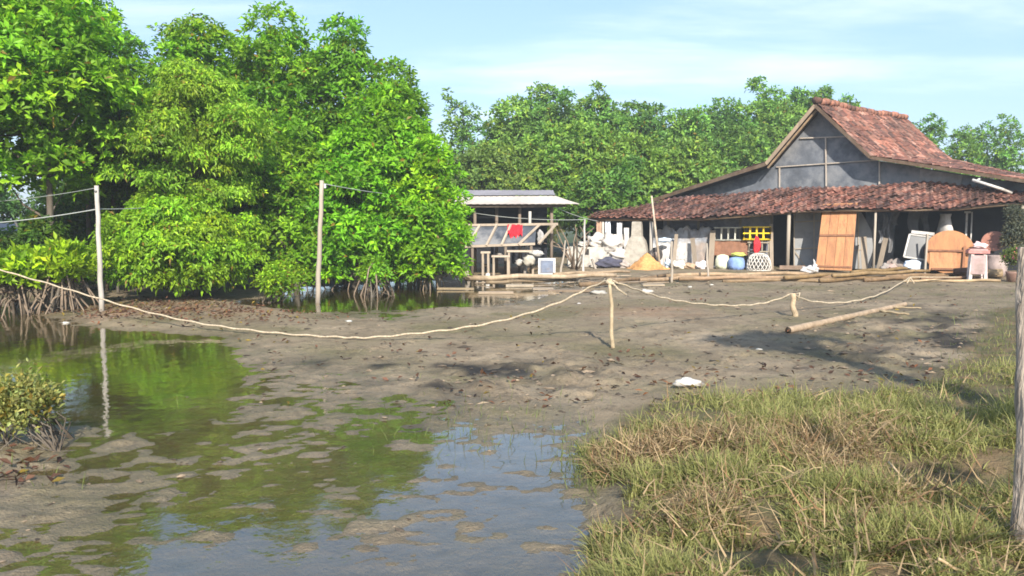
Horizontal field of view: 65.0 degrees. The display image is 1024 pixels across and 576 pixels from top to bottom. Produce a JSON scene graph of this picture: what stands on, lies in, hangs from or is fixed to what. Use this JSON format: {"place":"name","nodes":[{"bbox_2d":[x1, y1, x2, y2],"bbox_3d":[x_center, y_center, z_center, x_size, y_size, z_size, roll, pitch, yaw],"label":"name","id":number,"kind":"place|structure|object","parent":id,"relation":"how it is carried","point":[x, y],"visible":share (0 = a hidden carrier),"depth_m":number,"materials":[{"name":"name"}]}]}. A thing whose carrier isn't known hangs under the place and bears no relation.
{"place":"outdoors","nodes":[
{"label":"outdoors","id":0,"kind":"place"},
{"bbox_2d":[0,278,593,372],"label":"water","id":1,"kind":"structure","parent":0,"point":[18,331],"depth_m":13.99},
{"bbox_2d":[53,164,133,266],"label":"mangrove tree","id":2,"kind":"object","parent":1,"relation":"on","point":[84,205],"visible":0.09,"depth_m":21.66,"materials":[{"name":"green plant"}]},
{"bbox_2d":[38,0,158,285],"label":"mangrove tree","id":3,"kind":"object","parent":1,"relation":"on","point":[133,38],"visible":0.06,"depth_m":20.19,"materials":[{"name":"green plant"}]},
{"bbox_2d":[115,8,285,281],"bbox_3d":[-8.113,-3.695,21.343,4.186,7.214,4.318,3,6,27],"label":"mangrove tree","id":4,"kind":"object","parent":1,"relation":"on","point":[199,46],"visible":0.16,"depth_m":20.46,"materials":[{"name":"green plant"}]},
{"bbox_2d":[485,279,575,283],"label":"bamboo pole","id":5,"kind":"object","parent":1,"relation":"on","point":[522,281],"visible":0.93,"depth_m":20.95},
{"bbox_2d":[465,273,616,280],"bbox_3d":[0.788,-0.298,20.973,4.084,0.183,0.149,-1,5,-13],"label":"bamboo pole","id":6,"kind":"object","parent":5,"relation":"on","point":[515,276],"visible":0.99,"depth_m":20.88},
{"bbox_2d":[475,275,668,283],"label":"driftwood litter","id":7,"kind":"object","parent":1,"relation":"on","point":[588,279],"visible":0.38,"depth_m":21.21,"materials":[{"name":"brown wood"}]},
{"bbox_2d":[0,218,1023,575],"bbox_3d":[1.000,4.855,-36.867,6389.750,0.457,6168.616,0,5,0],"label":"ground","id":8,"kind":"structure","parent":0,"point":[304,500],"depth_m":7.05,"materials":[{"name":"soil"}]},
{"bbox_2d":[0,222,19,249],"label":"shade shrub","id":9,"kind":"object","parent":8,"relation":"on","point":[7,232],"visible":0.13,"depth_m":19.14,"materials":[{"name":"green plant"}]},
{"bbox_2d":[0,178,34,236],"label":"grove tree","id":10,"kind":"object","parent":8,"relation":"on","point":[11,208],"visible":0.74,"depth_m":29.96,"materials":[{"name":"green plant"}]},
{"bbox_2d":[0,238,65,317],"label":"mangrove shrub","id":11,"kind":"object","parent":8,"relation":"on","point":[14,258],"visible":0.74,"depth_m":14.43,"materials":[{"name":"green plant"}]},
{"bbox_2d":[0,211,73,308],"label":"shade shrub","id":12,"kind":"object","parent":8,"relation":"on","point":[36,232],"visible":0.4,"depth_m":15.46,"materials":[{"name":"green plant"}]},
{"bbox_2d":[0,358,74,451],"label":"mud shrub","id":13,"kind":"object","parent":8,"relation":"on","point":[17,408],"visible":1,"depth_m":6.02,"materials":[{"name":"green plant"}]},
{"bbox_2d":[19,163,93,228],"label":"grove tree","id":14,"kind":"object","parent":8,"relation":"on","point":[39,199],"visible":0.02,"depth_m":27.87,"materials":[{"name":"green plant"}]},
{"bbox_2d":[18,185,95,249],"bbox_3d":[-11.450,-1.391,20.445,2.085,2.804,1.875,-2,5,-17],"label":"shade shrub","id":15,"kind":"object","parent":8,"relation":"on","point":[80,222],"visible":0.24,"depth_m":20.34,"materials":[{"name":"green plant"}]},
{"bbox_2d":[23,231,98,314],"bbox_3d":[-8.391,-0.261,14.909,1.396,1.609,1.482,0,5,0],"label":"mangrove shrub","id":16,"kind":"object","parent":8,"relation":"on","point":[69,262],"visible":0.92,"depth_m":14.67,"materials":[{"name":"green plant"}]},
{"bbox_2d":[0,0,153,309],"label":"mangrove tree","id":17,"kind":"object","parent":8,"relation":"on","point":[40,74],"visible":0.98,"depth_m":15.61,"materials":[{"name":"green plant"}]},
{"bbox_2d":[75,233,115,291],"bbox_3d":[-9.724,-0.612,18.562,1.625,1.635,1.536,0,5,0],"label":"shade shrub","id":18,"kind":"object","parent":8,"relation":"on","point":[87,280],"visible":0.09,"depth_m":18.34,"materials":[{"name":"green plant"}]},
{"bbox_2d":[94,186,104,311],"bbox_3d":[-7.486,-0.636,14.574,0.104,2.424,0.108,0,5,0],"label":"wire pole","id":19,"kind":"object","parent":8,"relation":"on","point":[99,254],"visible":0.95,"depth_m":14.55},
{"bbox_2d":[71,35,157,292],"bbox_3d":[-8.954,-2.793,18.389,2.053,5.974,2.260,0,5,0],"label":"tree","id":20,"kind":"object","parent":8,"relation":"on","point":[118,191],"visible":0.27,"depth_m":18.21,"materials":[{"name":"green plant"}]},
{"bbox_2d":[88,184,269,298],"bbox_3d":[-7.051,-0.954,17.031,3.732,2.599,3.863,0,5,0],"label":"leafy tree","id":21,"kind":"object","parent":8,"relation":"on","point":[156,239],"visible":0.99,"depth_m":16.02,"materials":[{"name":"green plant"}]},
{"bbox_2d":[88,54,282,296],"bbox_3d":[-7.015,-2.347,17.430,3.894,5.279,3.668,-1,5,-13],"label":"leafy tree","id":22,"kind":"object","parent":8,"relation":"on","point":[221,132],"visible":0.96,"depth_m":16.78,"materials":[{"name":"green plant"}]},
{"bbox_2d":[238,203,285,288],"bbox_3d":[-6.233,-0.979,19.550,1.792,2.164,1.887,0,5,0],"label":"shade shrub","id":23,"kind":"object","parent":8,"relation":"on","point":[271,253],"visible":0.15,"depth_m":19.27,"materials":[{"name":"green plant"}]},
{"bbox_2d":[214,0,334,214],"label":"mangrove tree","id":24,"kind":"object","parent":8,"relation":"on","point":[278,81],"visible":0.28,"depth_m":20.79,"materials":[{"name":"green plant"}]},
{"bbox_2d":[249,254,314,302],"bbox_3d":[-4.768,-0.126,16.659,1.190,1.156,1.246,4,6,36],"label":"mangrove shrub","id":25,"kind":"object","parent":8,"relation":"on","point":[284,276],"visible":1,"depth_m":16.52,"materials":[{"name":"green plant"}]},
{"bbox_2d":[238,113,337,289],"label":"mangrove tree","id":26,"kind":"object","parent":8,"relation":"on","point":[283,205],"visible":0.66,"depth_m":19.19,"materials":[{"name":"green plant"}]},
{"bbox_2d":[315,180,325,302],"bbox_3d":[-3.917,-0.833,16.456,0.292,2.720,0.106,0,5,3],"label":"wire pole","id":27,"kind":"object","parent":8,"relation":"on","point":[322,186],"visible":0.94,"depth_m":16.42,"materials":[{"name":"brown wood"}]},
{"bbox_2d":[286,12,384,281],"bbox_3d":[-4.368,-3.681,21.528,3.584,7.271,3.402,0,5,0],"label":"mangrove tree","id":28,"kind":"object","parent":8,"relation":"on","point":[346,66],"visible":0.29,"depth_m":20.91,"materials":[{"name":"green plant"}]},
{"bbox_2d":[292,88,431,290],"bbox_3d":[-3.673,-2.373,19.865,3.545,5.050,3.364,0,5,0],"label":"mangrove tree","id":29,"kind":"object","parent":8,"relation":"on","point":[355,230],"visible":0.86,"depth_m":19.07,"materials":[{"name":"green plant"}]},
{"bbox_2d":[353,254,397,297],"bbox_3d":[-3.069,-0.217,18.004,1.093,1.122,1.139,0,5,0],"label":"mangrove shrub","id":30,"kind":"object","parent":8,"relation":"on","point":[372,271],"visible":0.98,"depth_m":17.92,"materials":[{"name":"green plant"}]},
{"bbox_2d":[320,76,435,287],"bbox_3d":[-3.136,-2.604,20.398,3.382,5.404,2.936,0,5,0],"label":"mangrove tree","id":31,"kind":"object","parent":8,"relation":"on","point":[401,130],"visible":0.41,"depth_m":19.74,"materials":[{"name":"green plant"}]},
{"bbox_2d":[359,55,447,285],"bbox_3d":[-3.062,-3.086,21.425,3.243,6.176,3.310,0,5,0],"label":"mangrove tree","id":32,"kind":"object","parent":8,"relation":"on","point":[414,96],"visible":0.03,"depth_m":21.14,"materials":[{"name":"green plant"}]},
{"bbox_2d":[383,132,476,290],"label":"mangrove tree","id":33,"kind":"object","parent":8,"relation":"on","point":[448,235],"visible":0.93,"depth_m":19.35,"materials":[{"name":"green plant"}]},
{"bbox_2d":[435,87,488,176],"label":"grove tree","id":34,"kind":"object","parent":8,"relation":"on","point":[462,132],"visible":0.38,"depth_m":37.15,"materials":[{"name":"green plant"}]},
{"bbox_2d":[0,284,961,488],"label":"fallen leaves","id":35,"kind":"object","parent":8,"relation":"on","point":[30,459],"visible":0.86,"depth_m":11.08,"materials":[{"name":"brown plant"}]},
{"bbox_2d":[447,140,536,195],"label":"grove tree","id":36,"kind":"object","parent":8,"relation":"on","point":[484,169],"visible":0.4,"depth_m":31.60,"materials":[{"name":"green plant"}]},
{"bbox_2d":[0,282,1012,561],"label":"mud clods","id":37,"kind":"object","parent":8,"relation":"on","point":[614,360],"visible":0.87,"depth_m":9.60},
{"bbox_2d":[470,93,542,151],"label":"grove tree","id":38,"kind":"object","parent":8,"relation":"on","point":[502,129],"visible":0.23,"depth_m":37.73,"materials":[{"name":"green plant"}]},
{"bbox_2d":[0,289,1015,519],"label":"sparse grass","id":39,"kind":"structure","parent":8,"relation":"on","point":[582,468],"depth_m":6.36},
{"bbox_2d":[451,190,578,274],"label":"open shed","id":40,"kind":"structure","parent":8,"relation":"on","point":[493,236],"depth_m":24.93,"materials":[{"name":"grey wood"}]},
{"bbox_2d":[508,224,521,237],"bbox_3d":[0.087,-1.673,23.993,0.443,0.451,0.454,0,5,0],"label":"red garment","id":41,"kind":"object","parent":40,"relation":"hanging from","point":[515,230],"visible":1,"depth_m":23.98,"materials":[{"name":"fabric"}]},
{"bbox_2d":[491,120,581,236],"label":"grove tree","id":42,"kind":"object","parent":8,"relation":"on","point":[540,165],"visible":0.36,"depth_m":32.02,"materials":[{"name":"green plant"}]},
{"bbox_2d":[498,81,581,148],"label":"grove tree","id":43,"kind":"object","parent":8,"relation":"on","point":[552,111],"visible":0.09,"depth_m":38.53,"materials":[{"name":"green plant"}]},
{"bbox_2d":[538,258,555,273],"bbox_3d":[0.995,-0.622,23.149,0.493,0.500,0.470,0,5,0],"label":"old television","id":44,"kind":"object","parent":8,"relation":"on","point":[546,265],"visible":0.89,"depth_m":22.92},
{"bbox_2d":[537,225,593,269],"bbox_3d":[1.669,-1.238,25.181,1.787,1.507,0.878,0,5,0],"label":"bare bush","id":45,"kind":"object","parent":8,"relation":"on","point":[571,258],"visible":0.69,"depth_m":25.47,"materials":[{"name":"beige plant"}]},
{"bbox_2d":[541,118,622,241],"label":"grove tree","id":46,"kind":"object","parent":8,"relation":"on","point":[588,153],"visible":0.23,"depth_m":32.55,"materials":[{"name":"green plant"}]},
{"bbox_2d":[559,80,633,235],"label":"grove tree","id":47,"kind":"object","parent":8,"relation":"on","point":[602,105],"visible":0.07,"depth_m":38.73,"materials":[{"name":"green plant"}]},
{"bbox_2d":[549,155,645,235],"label":"grove tree","id":48,"kind":"object","parent":8,"relation":"on","point":[589,193],"visible":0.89,"depth_m":30.02,"materials":[{"name":"green plant"}]},
{"bbox_2d":[595,256,622,267],"bbox_3d":[3.113,-0.788,25.950,0.986,0.456,0.499,0,5,0],"label":"dark bundle","id":49,"kind":"object","parent":8,"relation":"on","point":[608,262],"visible":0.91,"depth_m":25.85,"materials":[{"name":"fabric"}]},
{"bbox_2d":[607,248,625,259],"bbox_3d":[3.464,-1.096,26.296,1.020,0.493,0.753,4,6,39],"label":"white sack","id":50,"kind":"object","parent":49,"relation":"on","point":[618,253],"visible":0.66,"depth_m":26.03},
{"bbox_2d":[598,231,624,252],"bbox_3d":[3.269,-1.481,26.295,0.741,0.745,0.821,4,6,36],"label":"white sack","id":51,"kind":"object","parent":50,"relation":"on","point":[611,242],"visible":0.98,"depth_m":26.08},
{"bbox_2d":[608,278,614,347],"bbox_3d":[1.314,0.408,10.581,0.122,1.073,0.057,0,5,0],"label":"rope post","id":52,"kind":"object","parent":8,"relation":"on","point":[612,342],"visible":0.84,"depth_m":10.56,"materials":[{"name":"brown wood"}]},
{"bbox_2d":[0,269,605,338],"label":"straw rope","id":53,"kind":"object","parent":52,"relation":"attached to","point":[538,310],"visible":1,"depth_m":11.49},
{"bbox_2d":[611,279,791,306],"bbox_3d":[2.900,0.069,12.399,4.883,0.702,0.530,-5,7,-43],"label":"straw rope","id":54,"kind":"object","parent":52,"relation":"attached to","point":[616,282],"visible":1,"depth_m":12.73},
{"bbox_2d":[578,273,668,286],"bbox_3d":[3.000,-0.213,20.854,0.139,0.149,4.400,4,6,39],"label":"bamboo pole","id":55,"kind":"object","parent":8,"relation":"on","point":[588,284],"visible":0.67,"depth_m":20.61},
{"bbox_2d":[624,222,648,266],"bbox_3d":[4.051,-1.364,26.063,0.800,1.570,0.500,2,5,20],"label":"sack","id":56,"kind":"object","parent":8,"relation":"on","point":[636,248],"visible":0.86,"depth_m":25.90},
{"bbox_2d":[593,129,685,224],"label":"grove tree","id":57,"kind":"object","parent":8,"relation":"on","point":[654,180],"visible":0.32,"depth_m":32.60,"materials":[{"name":"green plant"}]},
{"bbox_2d":[609,99,670,148],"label":"grove tree","id":58,"kind":"object","parent":8,"relation":"on","point":[645,122],"visible":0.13,"depth_m":39.85,"materials":[{"name":"green plant"}]},
{"bbox_2d":[626,253,669,269],"bbox_3d":[4.228,-0.828,25.243,1.353,0.580,1.075,2,5,23],"label":"husk heap","id":59,"kind":"object","parent":8,"relation":"on","point":[646,261],"visible":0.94,"depth_m":25.12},
{"bbox_2d":[652,103,717,149],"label":"grove tree","id":60,"kind":"object","parent":8,"relation":"on","point":[689,122],"visible":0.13,"depth_m":40.30,"materials":[{"name":"green plant"}]},
{"bbox_2d":[672,377,704,387],"bbox_3d":[1.765,0.947,8.016,0.344,0.112,0.137,0,5,0],"label":"white bag","id":61,"kind":"object","parent":8,"relation":"on","point":[686,381],"visible":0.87,"depth_m":7.99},
{"bbox_2d":[648,135,730,201],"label":"grove tree","id":62,"kind":"object","parent":8,"relation":"on","point":[698,163],"visible":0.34,"depth_m":33.56,"materials":[{"name":"green plant"}]},
{"bbox_2d":[639,274,765,281],"bbox_3d":[5.147,-0.276,21.487,3.933,0.144,0.121,-2,5,-20],"label":"bamboo pole","id":63,"kind":"object","parent":8,"relation":"on","point":[662,279],"visible":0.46,"depth_m":21.05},
{"bbox_2d":[665,271,808,276],"bbox_3d":[6.224,-0.372,22.089,4.190,0.147,0.117,-1,5,-10],"label":"bamboo pole","id":64,"kind":"object","parent":63,"relation":"on","point":[726,274],"visible":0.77,"depth_m":21.98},
{"bbox_2d":[708,230,715,268],"bbox_3d":[6.357,-1.215,25.592,0.171,1.239,0.401,2,5,22],"label":"leaning board","id":65,"kind":"object","parent":8,"relation":"on","point":[711,249],"visible":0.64,"depth_m":25.58,"materials":[{"name":"brown wood"}]},
{"bbox_2d":[715,254,728,268],"bbox_3d":[6.663,-0.831,25.424,0.478,0.460,0.480,0,5,0],"label":"filled sack","id":66,"kind":"object","parent":8,"relation":"on","point":[721,261],"visible":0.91,"depth_m":25.24,"materials":[{"name":"fabric"}]},
{"bbox_2d":[727,257,744,269],"bbox_3d":[7.000,-0.773,25.100,0.520,0.400,0.512,0,5,0],"label":"filled sack","id":67,"kind":"object","parent":8,"relation":"on","point":[736,263],"visible":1,"depth_m":24.89,"materials":[{"name":"fabric"}]},
{"bbox_2d":[702,125,775,174],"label":"grove tree","id":68,"kind":"object","parent":8,"relation":"on","point":[737,154],"visible":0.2,"depth_m":36.70,"materials":[{"name":"green plant"}]},
{"bbox_2d":[701,96,780,150],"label":"grove tree","id":69,"kind":"object","parent":8,"relation":"on","point":[726,117],"visible":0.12,"depth_m":41.87,"materials":[{"name":"green plant"}]},
{"bbox_2d":[678,275,830,280],"bbox_3d":[6.498,-0.282,21.310,4.338,0.131,0.107,-1,5,-9],"label":"bamboo pole","id":70,"kind":"object","parent":8,"relation":"on","point":[715,278],"visible":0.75,"depth_m":21.13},
{"bbox_2d":[746,253,771,270],"bbox_3d":[7.634,-0.812,24.856,0.766,0.540,0.768,0,5,0],"label":"woven basket","id":71,"kind":"object","parent":8,"relation":"on","point":[758,261],"visible":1,"depth_m":24.61,"materials":[{"name":"wicker"}]},
{"bbox_2d":[742,75,806,151],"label":"grove tree","id":72,"kind":"object","parent":8,"relation":"on","point":[765,105],"visible":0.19,"depth_m":42.38,"materials":[{"name":"green plant"}]},
{"bbox_2d":[722,277,836,282],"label":"bamboo pole","id":73,"kind":"object","parent":8,"relation":"on","point":[753,280],"visible":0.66,"depth_m":21.08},
{"bbox_2d":[783,273,867,279],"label":"bamboo pole","id":74,"kind":"object","parent":73,"relation":"on","point":[790,277],"visible":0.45,"depth_m":21.28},
{"bbox_2d":[850,267,909,272],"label":"bamboo pole","id":75,"kind":"object","parent":74,"relation":"on","point":[885,269],"visible":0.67,"depth_m":22.23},
{"bbox_2d":[554,317,1023,575],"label":"dry grass","id":76,"kind":"structure","parent":8,"relation":"on","point":[654,443],"depth_m":4.29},
{"bbox_2d":[562,314,1023,575],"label":"green grass","id":77,"kind":"structure","parent":8,"relation":"on","point":[812,483],"depth_m":4.21,"materials":[{"name":"plant"}]},
{"bbox_2d":[790,293,797,316],"bbox_3d":[4.881,0.363,13.915,0.153,0.556,0.104,0,5,0],"label":"rope stub","id":78,"kind":"object","parent":8,"relation":"on","point":[793,309],"visible":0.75,"depth_m":13.87,"materials":[{"name":"brown wood"}]},
{"bbox_2d":[792,276,910,303],"bbox_3d":[7.677,-0.027,17.164,0.422,0.346,8.656,4,6,39],"label":"straw rope","id":79,"kind":"object","parent":78,"relation":"attached to","point":[853,300],"visible":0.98,"depth_m":15.64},
{"bbox_2d":[587,97,1023,270],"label":"tiled house","id":80,"kind":"structure","parent":8,"relation":"on","point":[828,151],"depth_m":25.81,"materials":[{"name":"brown wood"}]},
{"bbox_2d":[714,227,742,240],"bbox_3d":[6.926,-1.734,25.718,0.898,0.430,0.325,2,5,20],"label":"plastic crate","id":81,"kind":"object","parent":80,"relation":"attached to","point":[728,234],"visible":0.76,"depth_m":25.58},
{"bbox_2d":[714,241,747,254],"bbox_3d":[6.955,-1.272,25.594,1.063,0.479,0.109,2,5,20],"label":"woven mat","id":82,"kind":"object","parent":81,"relation":"hanging from","point":[726,247],"visible":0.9,"depth_m":25.60,"materials":[{"name":"wicker"}]},
{"bbox_2d":[742,226,770,239],"bbox_3d":[7.713,-1.727,25.324,0.862,0.428,0.330,2,5,20],"label":"plastic crate","id":83,"kind":"object","parent":80,"relation":"attached to","point":[763,232],"visible":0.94,"depth_m":25.24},
{"bbox_2d":[816,203,856,270],"bbox_3d":[9.606,-1.525,23.800,1.106,1.988,0.541,2,5,20],"label":"plank door","id":84,"kind":"structure","parent":80,"relation":"attached to","point":[839,255],"depth_m":23.77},
{"bbox_2d":[788,84,841,127],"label":"grove tree","id":85,"kind":"object","parent":8,"relation":"on","point":[826,91],"visible":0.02,"depth_m":42.76,"materials":[{"name":"green plant"}]},
{"bbox_2d":[785,302,906,332],"bbox_3d":[5.800,0.473,13.636,0.110,0.113,4.896,5,7,44],"label":"bamboo log","id":86,"kind":"object","parent":8,"relation":"on","point":[803,326],"visible":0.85,"depth_m":13.01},
{"bbox_2d":[818,274,895,282],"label":"bamboo pole","id":87,"kind":"object","parent":8,"relation":"on","point":[829,280],"visible":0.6,"depth_m":21.08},
{"bbox_2d":[831,269,929,277],"bbox_3d":[10.033,-0.410,21.759,3.849,0.130,0.116,-3,6,-27],"label":"bamboo pole","id":88,"kind":"object","parent":87,"relation":"on","point":[833,275],"visible":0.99,"depth_m":21.60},
{"bbox_2d":[860,237,867,268],"bbox_3d":[10.551,-1.000,24.078,0.172,1.075,0.427,1,5,10],"label":"leaning board","id":89,"kind":"object","parent":8,"relation":"on","point":[864,257],"visible":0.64,"depth_m":24.08,"materials":[{"name":"brown wood"}]},
{"bbox_2d":[876,237,887,268],"bbox_3d":[11.004,-0.974,23.915,0.509,1.050,0.133,-4,7,-41],"label":"leaning board","id":90,"kind":"object","parent":8,"relation":"on","point":[882,252],"visible":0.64,"depth_m":23.92,"materials":[{"name":"brown wood"}]},
{"bbox_2d":[862,274,948,281],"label":"bamboo pole","id":91,"kind":"object","parent":8,"relation":"on","point":[877,279],"visible":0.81,"depth_m":21.35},
{"bbox_2d":[903,112,958,172],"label":"grove tree","id":92,"kind":"object","parent":8,"relation":"on","point":[941,131],"visible":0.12,"depth_m":45.18,"materials":[{"name":"green plant"}]},
{"bbox_2d":[927,230,973,272],"bbox_3d":[12.385,-1.011,22.748,1.269,1.233,0.422,2,6,25],"label":"round table","id":93,"kind":"object","parent":8,"relation":"on","point":[946,253],"visible":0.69,"depth_m":22.75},
{"bbox_2d":[903,279,1000,281],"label":"bamboo pole","id":94,"kind":"object","parent":8,"relation":"on","point":[959,280],"visible":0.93,"depth_m":20.87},
{"bbox_2d":[941,123,990,176],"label":"grove tree","id":95,"kind":"object","parent":8,"relation":"on","point":[963,142],"visible":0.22,"depth_m":45.20,"materials":[{"name":"green plant"}]},
{"bbox_2d":[965,249,989,278],"bbox_3d":[12.364,-0.610,21.375,0.500,0.853,0.440,2,5,20],"label":"plastic stool","id":96,"kind":"object","parent":8,"relation":"on","point":[977,264],"visible":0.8,"depth_m":21.20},
{"bbox_2d":[968,120,1005,178],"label":"grove tree","id":97,"kind":"object","parent":8,"relation":"on","point":[981,137],"visible":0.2,"depth_m":46.03,"materials":[{"name":"green plant"}]},
{"bbox_2d":[987,255,1008,277],"bbox_3d":[13.360,-0.599,22.193,0.576,0.620,0.587,0,5,0],"label":"clay jar","id":98,"kind":"object","parent":8,"relation":"on","point":[993,262],"visible":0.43,"depth_m":21.97,"materials":[{"name":"ceramic"}]},
{"bbox_2d":[981,231,1004,250],"bbox_3d":[13.348,-1.300,22.283,0.616,0.545,0.308,4,7,41],"label":"woven tray","id":99,"kind":"object","parent":98,"relation":"on","point":[991,239],"visible":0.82,"depth_m":22.33,"materials":[{"name":"wicker"}]},
{"bbox_2d":[985,113,1023,180],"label":"grove tree","id":100,"kind":"object","parent":8,"relation":"on","point":[1010,152],"visible":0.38,"depth_m":45.24,"materials":[{"name":"green plant"}]},
{"bbox_2d":[993,203,1023,251],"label":"corner bush","id":101,"kind":"object","parent":8,"relation":"on","point":[1012,235],"visible":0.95,"depth_m":21.73,"materials":[{"name":"green plant"}]},
{"bbox_2d":[999,244,1023,281],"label":"flowering plant","id":102,"kind":"object","parent":8,"relation":"on","point":[1009,256],"visible":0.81,"depth_m":20.70,"materials":[{"name":"green plant"}]},
{"bbox_2d":[1009,247,1023,552],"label":"fence post","id":103,"kind":"object","parent":8,"relation":"on","point":[1017,510],"visible":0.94,"depth_m":3.51,"materials":[{"name":"grey wood"}]},
{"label":"chest plinth","id":104,"kind":"object","parent":8,"relation":"on","visible":0},
{"bbox_2d":[567,246,607,266],"bbox_3d":[2.544,-1.045,26.607,1.341,0.663,0.565,2,5,20],"label":"white chest","id":105,"kind":"object","parent":104,"relation":"on","point":[595,253],"visible":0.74,"depth_m":26.32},
{"bbox_2d":[586,232,604,246],"bbox_3d":[2.806,-1.526,26.483,0.703,0.658,0.638,-3,6,-28],"label":"white sack","id":106,"kind":"object","parent":105,"relation":"on","point":[594,239],"visible":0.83,"depth_m":26.27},
{"bbox_2d":[0,0,1023,217],"label":"sky","id":107,"kind":"structure","parent":0,"point":[961,62],"materials":[{"name":"blue"}]},
{"bbox_2d":[914,259,923,272],"bbox_3d":[11.915,-0.676,23.517,0.300,0.443,0.340,2,5,20],"label":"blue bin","id":108,"kind":"object","parent":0,"point":[922,264],"visible":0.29,"depth_m":23.36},
{"bbox_2d":[903,234,931,259],"bbox_3d":[11.800,-1.182,23.338,0.817,0.793,0.259,2,5,20],"label":"framed screen","id":109,"kind":"object","parent":108,"relation":"on","point":[915,247],"visible":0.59,"depth_m":23.36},
{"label":"low crate","id":110,"kind":"object","parent":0,"visible":0},
{"bbox_2d":[936,214,953,233],"bbox_3d":[12.690,-1.594,23.587,0.437,1.160,0.734,0,5,0],"label":"tall sack","id":111,"kind":"object","parent":110,"relation":"on","point":[945,223],"visible":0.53,"depth_m":23.39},
{"bbox_3d":[2.545,-0.259,22.099,0.094,0.321,0.081,0,5,0],"label":"walkway stake","id":112,"kind":"object","parent":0,"visible":0},
{"bbox_2d":[553,270,630,274],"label":"bamboo pole","id":113,"kind":"object","parent":112,"relation":"on","point":[609,271],"visible":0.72,"depth_m":21.84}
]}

